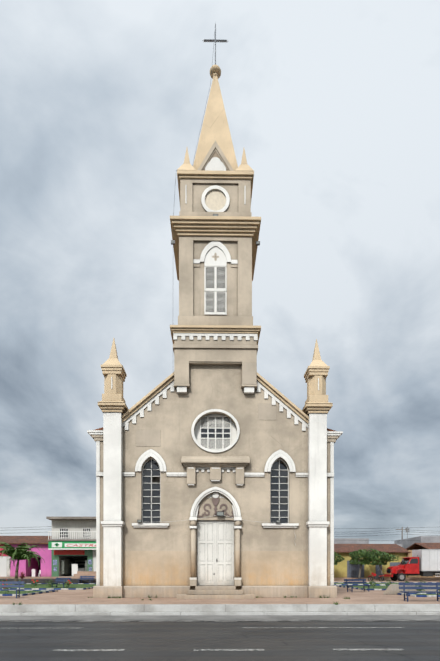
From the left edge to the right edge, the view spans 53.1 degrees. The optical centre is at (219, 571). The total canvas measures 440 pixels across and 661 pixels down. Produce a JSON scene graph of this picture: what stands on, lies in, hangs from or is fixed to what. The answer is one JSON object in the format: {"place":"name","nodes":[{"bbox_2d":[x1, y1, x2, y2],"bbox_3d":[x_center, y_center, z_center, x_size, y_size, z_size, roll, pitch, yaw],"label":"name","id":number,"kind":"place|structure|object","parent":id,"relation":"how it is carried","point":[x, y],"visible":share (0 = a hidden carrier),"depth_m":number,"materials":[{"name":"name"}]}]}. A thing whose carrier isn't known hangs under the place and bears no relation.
{"place":"outdoors","nodes":[
{"label":"outdoors","id":0,"kind":"place"},
{"bbox_2d":[0,579,95,582],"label":"back street","id":1,"kind":"structure","parent":0,"point":[54,581],"depth_m":45.55,"materials":[{"name":"grey asphalt"}]},
{"bbox_2d":[94,555,95,570],"bbox_3d":[-14.036,-0.784,52.299,1.900,2.280,0.050,0,0,-1],"label":"panel","id":2,"kind":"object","parent":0,"point":[94,562],"depth_m":52.26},
{"bbox_2d":[13,594,349,604],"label":"weedy grass","id":3,"kind":"structure","parent":0,"point":[256,597],"depth_m":20.79,"materials":[{"name":"green plant"}]},
{"bbox_2d":[0,621,439,660],"bbox_3d":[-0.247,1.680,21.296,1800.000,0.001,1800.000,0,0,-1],"label":"ground","id":4,"kind":"structure","parent":0,"point":[168,641],"depth_m":10.50,"materials":[{"name":"grey asphalt"}]},
{"bbox_2d":[0,604,439,615],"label":"sidewalk","id":5,"kind":"structure","parent":4,"relation":"on","point":[187,609],"depth_m":16.58,"materials":[{"name":"concrete"}]},
{"bbox_2d":[0,615,439,621],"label":"gutter kerb","id":6,"kind":"structure","parent":4,"relation":"on","point":[153,618],"depth_m":15.32,"materials":[{"name":"concrete"}]},
{"bbox_2d":[53,627,403,650],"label":"road markings","id":7,"kind":"object","parent":4,"relation":"on","point":[239,649],"visible":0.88,"depth_m":9.38,"materials":[{"name":"paint"}]},
{"bbox_2d":[0,580,439,611],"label":"plaza pavement","id":8,"kind":"structure","parent":0,"point":[357,596],"depth_m":19.78,"materials":[{"name":"concrete"}]},
{"bbox_2d":[0,581,24,597],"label":"bench","id":9,"kind":"object","parent":8,"relation":"on","point":[15,582],"visible":1,"depth_m":21.01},
{"bbox_2d":[52,577,70,587],"bbox_3d":[-11.769,0.876,32.487,1.800,0.800,0.530,0,0,34],"label":"bench","id":10,"kind":"object","parent":8,"relation":"on","point":[57,578],"visible":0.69,"depth_m":32.67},
{"bbox_2d":[77,576,94,582],"bbox_3d":[-13.763,0.876,45.168,1.800,0.800,0.530,0,0,19],"label":"bench","id":11,"kind":"object","parent":8,"relation":"on","point":[84,578],"visible":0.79,"depth_m":45.29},
{"bbox_2d":[152,477,159,482],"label":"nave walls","id":12,"kind":"structure","parent":8,"relation":"on","point":[155,479],"depth_m":21.75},
{"bbox_2d":[93,585,336,597],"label":"church base plinth","id":13,"kind":"structure","parent":8,"relation":"on","point":[175,591],"depth_m":21.12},
{"bbox_2d":[100,365,329,589],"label":"facade wall","id":14,"kind":"structure","parent":8,"relation":"on","point":[162,557],"depth_m":21.30,"materials":[{"name":"beige paint"}]},
{"bbox_2d":[136,363,275,445],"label":"wall patches","id":15,"kind":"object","parent":14,"relation":"attached to","point":[266,411],"visible":1,"depth_m":21.24,"materials":[{"name":"beige paint"}]},
{"bbox_2d":[92,140,337,585],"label":"tan church trim","id":16,"kind":"structure","parent":14,"relation":"attached to","point":[204,351],"depth_m":21.24,"materials":[{"name":"beige paint"}]},
{"bbox_2d":[142,429,287,522],"bbox_3d":[-0.220,-4.642,21.529,7.171,4.675,0.133,0,0,-1],"label":"window glass","id":17,"kind":"object","parent":14,"relation":"attached to","point":[156,492],"visible":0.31,"depth_m":21.55,"materials":[{"name":"black glass"}]},
{"bbox_2d":[98,75,332,423],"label":"cream church trim","id":18,"kind":"structure","parent":14,"relation":"attached to","point":[215,125],"depth_m":21.12,"materials":[{"name":"beige paint"}]},
{"bbox_2d":[142,458,288,522],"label":"window bars","id":19,"kind":"object","parent":14,"relation":"attached to","point":[279,490],"depth_m":21.51,"materials":[{"name":"white metal"}]},
{"bbox_2d":[197,520,233,584],"bbox_3d":[-0.219,-0.887,21.441,1.803,3.165,0.080,0,0,-1],"label":"door","id":20,"kind":"structure","parent":14,"relation":"attached to","point":[215,552],"depth_m":21.43,"materials":[{"name":"paint"}]},
{"bbox_2d":[197,498,233,516],"bbox_3d":[-0.218,-3.067,21.351,1.842,0.915,0.050,0,0,-1],"label":"tympanum ornament","id":21,"kind":"object","parent":14,"relation":"attached to","point":[215,501],"visible":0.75,"depth_m":21.34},
{"bbox_2d":[87,157,342,585],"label":"decorative trim","id":22,"kind":"structure","parent":8,"relation":"on","point":[113,474],"depth_m":21.02,"materials":[{"name":"white paint"}]},
{"bbox_2d":[173,34,214,215],"bbox_3d":[-1.157,-18.875,21.883,2.850,18.901,0.317,0,0,-45],"label":"lightning cable","id":23,"kind":"object","parent":22,"relation":"attached to","point":[201,125],"visible":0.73,"depth_m":21.95,"materials":[{"name":"grey metal"}]},
{"bbox_2d":[137,240,280,522],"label":"floodlights","id":24,"kind":"object","parent":22,"relation":"attached to","point":[217,511],"visible":0.54,"depth_m":21.11,"materials":[{"name":"black plastic"}]},
{"bbox_2d":[138,214,279,521],"bbox_3d":[-0.526,-9.694,21.194,6.787,14.700,0.355,0,0,-1],"label":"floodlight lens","id":25,"kind":"object","parent":24,"relation":"attached to","point":[219,513],"visible":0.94,"depth_m":21.10,"materials":[{"name":"grey"}]},
{"bbox_2d":[210,65,220,78],"bbox_3d":[-0.242,-26.084,23.046,0.606,0.480,0.606,0,0,-1],"label":"ball finial","id":26,"kind":"object","parent":22,"relation":"on","point":[215,69],"visible":0.81,"depth_m":22.90,"materials":[{"name":"brown stone"}]},
{"bbox_2d":[202,23,226,64],"bbox_3d":[-0.242,-27.649,23.046,1.379,2.250,0.060,0,0,-1],"label":"cross","id":27,"kind":"object","parent":26,"relation":"on","point":[215,40],"visible":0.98,"depth_m":23.03,"materials":[{"name":"silver metal"}]},
{"bbox_2d":[194,246,236,449],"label":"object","id":28,"kind":"object","parent":22,"relation":"attached to","point":[210,261],"visible":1,"depth_m":21.34,"materials":[{"name":"paint"}]},
{"bbox_2d":[201,267,229,448],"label":"window frames","id":29,"kind":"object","parent":22,"relation":"attached to","point":[218,441],"visible":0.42,"depth_m":21.34,"materials":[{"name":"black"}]},
{"bbox_2d":[190,520,240,577],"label":"door columns","id":30,"kind":"structure","parent":22,"relation":"on","point":[193,550],"depth_m":21.05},
{"bbox_2d":[205,190,225,210],"bbox_3d":[-0.218,-17.994,21.404,1.044,1.060,0.025,0,0,-1],"label":"round medallion","id":31,"kind":"object","parent":22,"relation":"attached to","point":[215,200],"visible":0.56,"depth_m":21.39,"materials":[{"name":"beige paint"}]},
{"bbox_2d":[204,151,227,170],"bbox_3d":[-0.217,-19.814,21.320,1.340,1.080,0.012,0,0,-1],"label":"gablet panel","id":32,"kind":"object","parent":22,"relation":"attached to","point":[215,154],"visible":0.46,"depth_m":21.31,"materials":[{"name":"beige paint"}]},
{"bbox_2d":[167,515,295,545],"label":"lamp cables","id":33,"kind":"object","parent":22,"relation":"attached to","point":[232,517],"visible":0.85,"depth_m":21.10,"materials":[{"name":"grey plastic"}]},
{"bbox_2d":[177,586,254,598],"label":"entrance steps","id":34,"kind":"structure","parent":8,"relation":"on","point":[215,592],"depth_m":20.44,"materials":[{"name":"beige concrete"}]},
{"bbox_2d":[0,582,439,596],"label":"blue bed kerb","id":35,"kind":"structure","parent":8,"relation":"on","point":[40,589],"depth_m":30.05,"materials":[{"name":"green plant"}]},
{"bbox_2d":[0,542,44,584],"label":"palm","id":36,"kind":"object","parent":35,"relation":"on","point":[20,552],"depth_m":37.39,"materials":[{"name":"green plant"}]},
{"bbox_2d":[1,579,439,593],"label":"shrub foliage","id":37,"kind":"object","parent":8,"relation":"on","point":[371,583],"visible":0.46,"depth_m":30.16,"materials":[{"name":"green plant"}]},
{"bbox_2d":[334,552,344,564],"bbox_3d":[14.607,-0.717,58.274,4.328,3.986,4.162,0,0,-1],"label":"tree","id":38,"kind":"object","parent":8,"relation":"on","point":[337,560],"visible":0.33,"depth_m":57.41,"materials":[{"name":"green plant"}]},
{"bbox_2d":[344,579,370,591],"bbox_3d":[8.542,0.876,27.279,1.800,0.800,0.530,0,0,-26],"label":"bench","id":39,"kind":"object","parent":8,"relation":"on","point":[351,586],"visible":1,"depth_m":27.31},
{"bbox_2d":[349,549,379,578],"bbox_3d":[18.912,-0.814,58.374,3.833,4.220,4.037,0,0,-1],"label":"tree","id":40,"kind":"object","parent":8,"relation":"on","point":[354,560],"depth_m":57.67,"materials":[{"name":"green plant"}]},
{"bbox_2d":[370,574,383,580],"bbox_3d":[19.494,0.719,54.978,1.930,1.033,0.660,0,0,-1],"label":"motorcycle","id":41,"kind":"object","parent":8,"relation":"on","point":[376,577],"visible":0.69,"depth_m":54.86,"materials":[{"name":"red metal"}]},
{"bbox_2d":[361,548,398,580],"bbox_3d":[21.109,-0.846,58.163,5.268,4.312,5.485,0,0,-1],"label":"tree","id":42,"kind":"object","parent":8,"relation":"on","point":[382,560],"depth_m":57.11,"materials":[{"name":"green plant"}]},
{"bbox_2d":[334,536,439,548],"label":"grey buildings","id":43,"kind":"structure","parent":8,"relation":"on","point":[406,543],"depth_m":75.60,"materials":[{"name":"grey concrete"}]},
{"bbox_2d":[390,573,405,580],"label":"truck tyres","id":44,"kind":"object","parent":8,"relation":"on","point":[395,578],"visible":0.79,"depth_m":54.43,"materials":[{"name":"black rubber"}]},
{"bbox_2d":[391,571,439,576],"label":"truck chassis","id":45,"kind":"object","parent":44,"relation":"on","point":[429,573],"visible":0.65,"depth_m":55.19,"materials":[{"name":"metal"}]},
{"bbox_2d":[384,557,418,576],"bbox_3d":[22.930,-0.514,55.627,3.480,2.480,2.440,0,0,-1],"label":"truck cab","id":46,"kind":"object","parent":45,"relation":"on","point":[407,568],"visible":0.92,"depth_m":54.48,"materials":[{"name":"red metal"}]},
{"bbox_2d":[387,558,417,572],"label":"truck windows","id":47,"kind":"structure","parent":46,"relation":"attached to","point":[412,561],"depth_m":54.75,"materials":[{"name":"glass"}]},
{"bbox_2d":[412,549,439,570],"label":"truck cargo box","id":48,"kind":"object","parent":45,"relation":"on","point":[425,559],"visible":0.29,"depth_m":54.38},
{"bbox_2d":[421,549,439,570],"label":"truck box frame","id":49,"kind":"object","parent":48,"relation":"attached to","point":[429,559],"visible":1,"depth_m":54.35,"materials":[{"name":"white metal"}]},
{"bbox_2d":[396,526,408,538],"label":"utility poles","id":50,"kind":"object","parent":8,"relation":"on","point":[406,529],"visible":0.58,"depth_m":79.73,"materials":[{"name":"concrete"}]},
{"bbox_2d":[0,526,437,540],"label":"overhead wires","id":51,"kind":"object","parent":50,"relation":"attached to","point":[334,536],"visible":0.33,"depth_m":73.00,"materials":[{"name":"grey"}]},
{"bbox_2d":[383,584,439,594],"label":"path","id":52,"kind":"structure","parent":8,"relation":"on","point":[392,589],"depth_m":23.89,"materials":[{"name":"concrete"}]},
{"bbox_2d":[399,582,439,601],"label":"bench","id":53,"kind":"object","parent":8,"relation":"on","point":[420,585],"visible":1,"depth_m":18.77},
{"bbox_2d":[0,571,439,580],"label":"pavements","id":54,"kind":"structure","parent":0,"point":[84,573],"depth_m":51.38,"materials":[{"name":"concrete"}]},
{"bbox_2d":[0,556,9,576],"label":"red shop walls","id":55,"kind":"structure","parent":54,"relation":"on","point":[8,569],"depth_m":52.15,"materials":[{"name":"paint"}]},
{"bbox_2d":[0,557,6,576],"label":"red shop roller doors","id":56,"kind":"structure","parent":55,"relation":"in","point":[3,566],"depth_m":52.11,"materials":[{"name":"metal"}]},
{"bbox_2d":[0,536,51,543],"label":"roof","id":57,"kind":"structure","parent":55,"relation":"on","point":[25,539],"depth_m":54.17,"materials":[{"name":"tile"}]},
{"bbox_2d":[10,544,51,576],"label":"pink shop walls","id":58,"kind":"structure","parent":54,"relation":"on","point":[44,553],"depth_m":52.21,"materials":[{"name":"pink paint"}]},
{"bbox_2d":[32,569,40,576],"bbox_3d":[-22.006,0.256,52.926,1.180,1.000,0.530,0,0,-1],"label":"sign","id":59,"kind":"object","parent":58,"relation":"in","point":[34,573],"visible":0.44,"depth_m":52.79,"materials":[{"name":"white"}]},
{"bbox_2d":[52,520,95,576],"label":"pharmacy walls","id":60,"kind":"structure","parent":54,"relation":"on","point":[75,525],"depth_m":52.27,"materials":[{"name":"white paint"}]},
{"bbox_2d":[54,550,84,554],"bbox_3d":[-17.885,-2.214,52.199,3.600,0.540,0.060,0,0,-1],"label":"red pharmacy banner","id":61,"kind":"object","parent":60,"relation":"attached to","point":[69,552],"visible":1,"depth_m":52.17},
{"bbox_2d":[46,517,95,540],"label":"concrete slabs","id":62,"kind":"structure","parent":60,"relation":"attached to","point":[71,518],"depth_m":51.24,"materials":[{"name":"grey concrete"}]},
{"bbox_2d":[48,531,95,538],"bbox_3d":[-15.848,-4.179,51.353,8.350,0.950,0.090,0,0,-1],"label":"balcony railing","id":63,"kind":"object","parent":62,"relation":"on","point":[70,534],"visible":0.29,"depth_m":51.30,"materials":[{"name":"white metal"}]},
{"bbox_2d":[48,542,95,549],"bbox_3d":[-15.822,-2.924,51.248,8.300,0.840,0.060,0,0,-1],"label":"shop sign","id":64,"kind":"object","parent":60,"relation":"attached to","point":[66,544],"visible":0.71,"depth_m":51.20,"materials":[{"name":"plastic"}]},
{"bbox_2d":[67,544,95,546],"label":"pharmacy sign letters","id":65,"kind":"object","parent":64,"relation":"attached to","point":[81,545],"visible":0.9,"depth_m":51.20,"materials":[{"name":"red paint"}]},
{"bbox_2d":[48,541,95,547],"bbox_3d":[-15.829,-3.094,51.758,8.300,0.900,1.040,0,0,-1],"label":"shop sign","id":66,"kind":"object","parent":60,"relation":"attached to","point":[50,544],"visible":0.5,"depth_m":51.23,"materials":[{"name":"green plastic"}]},
{"bbox_2d":[52,550,92,576],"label":"green pharmacy tiles","id":67,"kind":"object","parent":60,"relation":"attached to","point":[89,554],"visible":0.38,"depth_m":52.21,"materials":[{"name":"green tile"}]},
{"bbox_2d":[53,560,91,570],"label":"wall posters","id":68,"kind":"object","parent":67,"relation":"attached to","point":[55,563],"visible":1,"depth_m":52.18},
{"bbox_2d":[60,556,86,566],"bbox_3d":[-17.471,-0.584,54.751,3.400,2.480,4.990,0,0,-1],"label":"shutter","id":69,"kind":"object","parent":60,"relation":"on","point":[79,557],"visible":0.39,"depth_m":57.14,"materials":[{"name":"black"}]},
{"bbox_2d":[61,560,86,573],"bbox_3d":[-17.474,-0.794,54.955,3.300,2.300,4.400,0,0,-1],"label":"entrance","id":70,"kind":"object","parent":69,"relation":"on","point":[66,566],"visible":0.42,"depth_m":53.98,"materials":[{"name":"black"}]},
{"bbox_2d":[72,564,84,575],"bbox_3d":[-17.459,-0.094,53.881,1.700,1.500,2.750,0,0,-1],"label":"shop counter","id":71,"kind":"object","parent":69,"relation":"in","point":[75,568],"visible":0.54,"depth_m":52.51,"materials":[{"name":"white"}]},
{"bbox_2d":[59,528,90,537],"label":"pharmacy window grilles","id":72,"kind":"object","parent":60,"relation":"attached to","point":[83,534],"visible":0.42,"depth_m":52.23,"materials":[{"name":"white metal"}]},
{"bbox_2d":[60,529,89,536],"bbox_3d":[-15.862,-4.524,52.298,6.350,1.100,0.060,0,0,-1],"label":"window","id":73,"kind":"structure","parent":60,"relation":"attached to","point":[67,532],"depth_m":52.23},
{"bbox_2d":[406,550,439,577],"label":"ochre building walls","id":74,"kind":"structure","parent":54,"relation":"on","point":[409,554],"depth_m":61.19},
{"bbox_2d":[406,543,439,549],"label":"tiled roof","id":75,"kind":"structure","parent":74,"relation":"on","point":[416,546],"depth_m":65.13,"materials":[{"name":"brown tile"}]},
{"bbox_2d":[0,0,439,543],"label":"sky","id":76,"kind":"structure","parent":0,"point":[333,106],"materials":[{"name":"grey"}]},
{"bbox_2d":[334,553,406,577],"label":"yellow house walls","id":77,"kind":"structure","parent":0,"point":[340,569],"depth_m":61.59,"materials":[{"name":"yellow paint"}]},
{"bbox_2d":[334,544,410,552],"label":"roof","id":78,"kind":"structure","parent":77,"relation":"on","point":[349,548],"depth_m":63.05,"materials":[{"name":"tile"}]},
{"bbox_2d":[347,561,400,577],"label":"doorways","id":79,"kind":"structure","parent":77,"relation":"in","point":[355,570],"depth_m":61.55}
]}

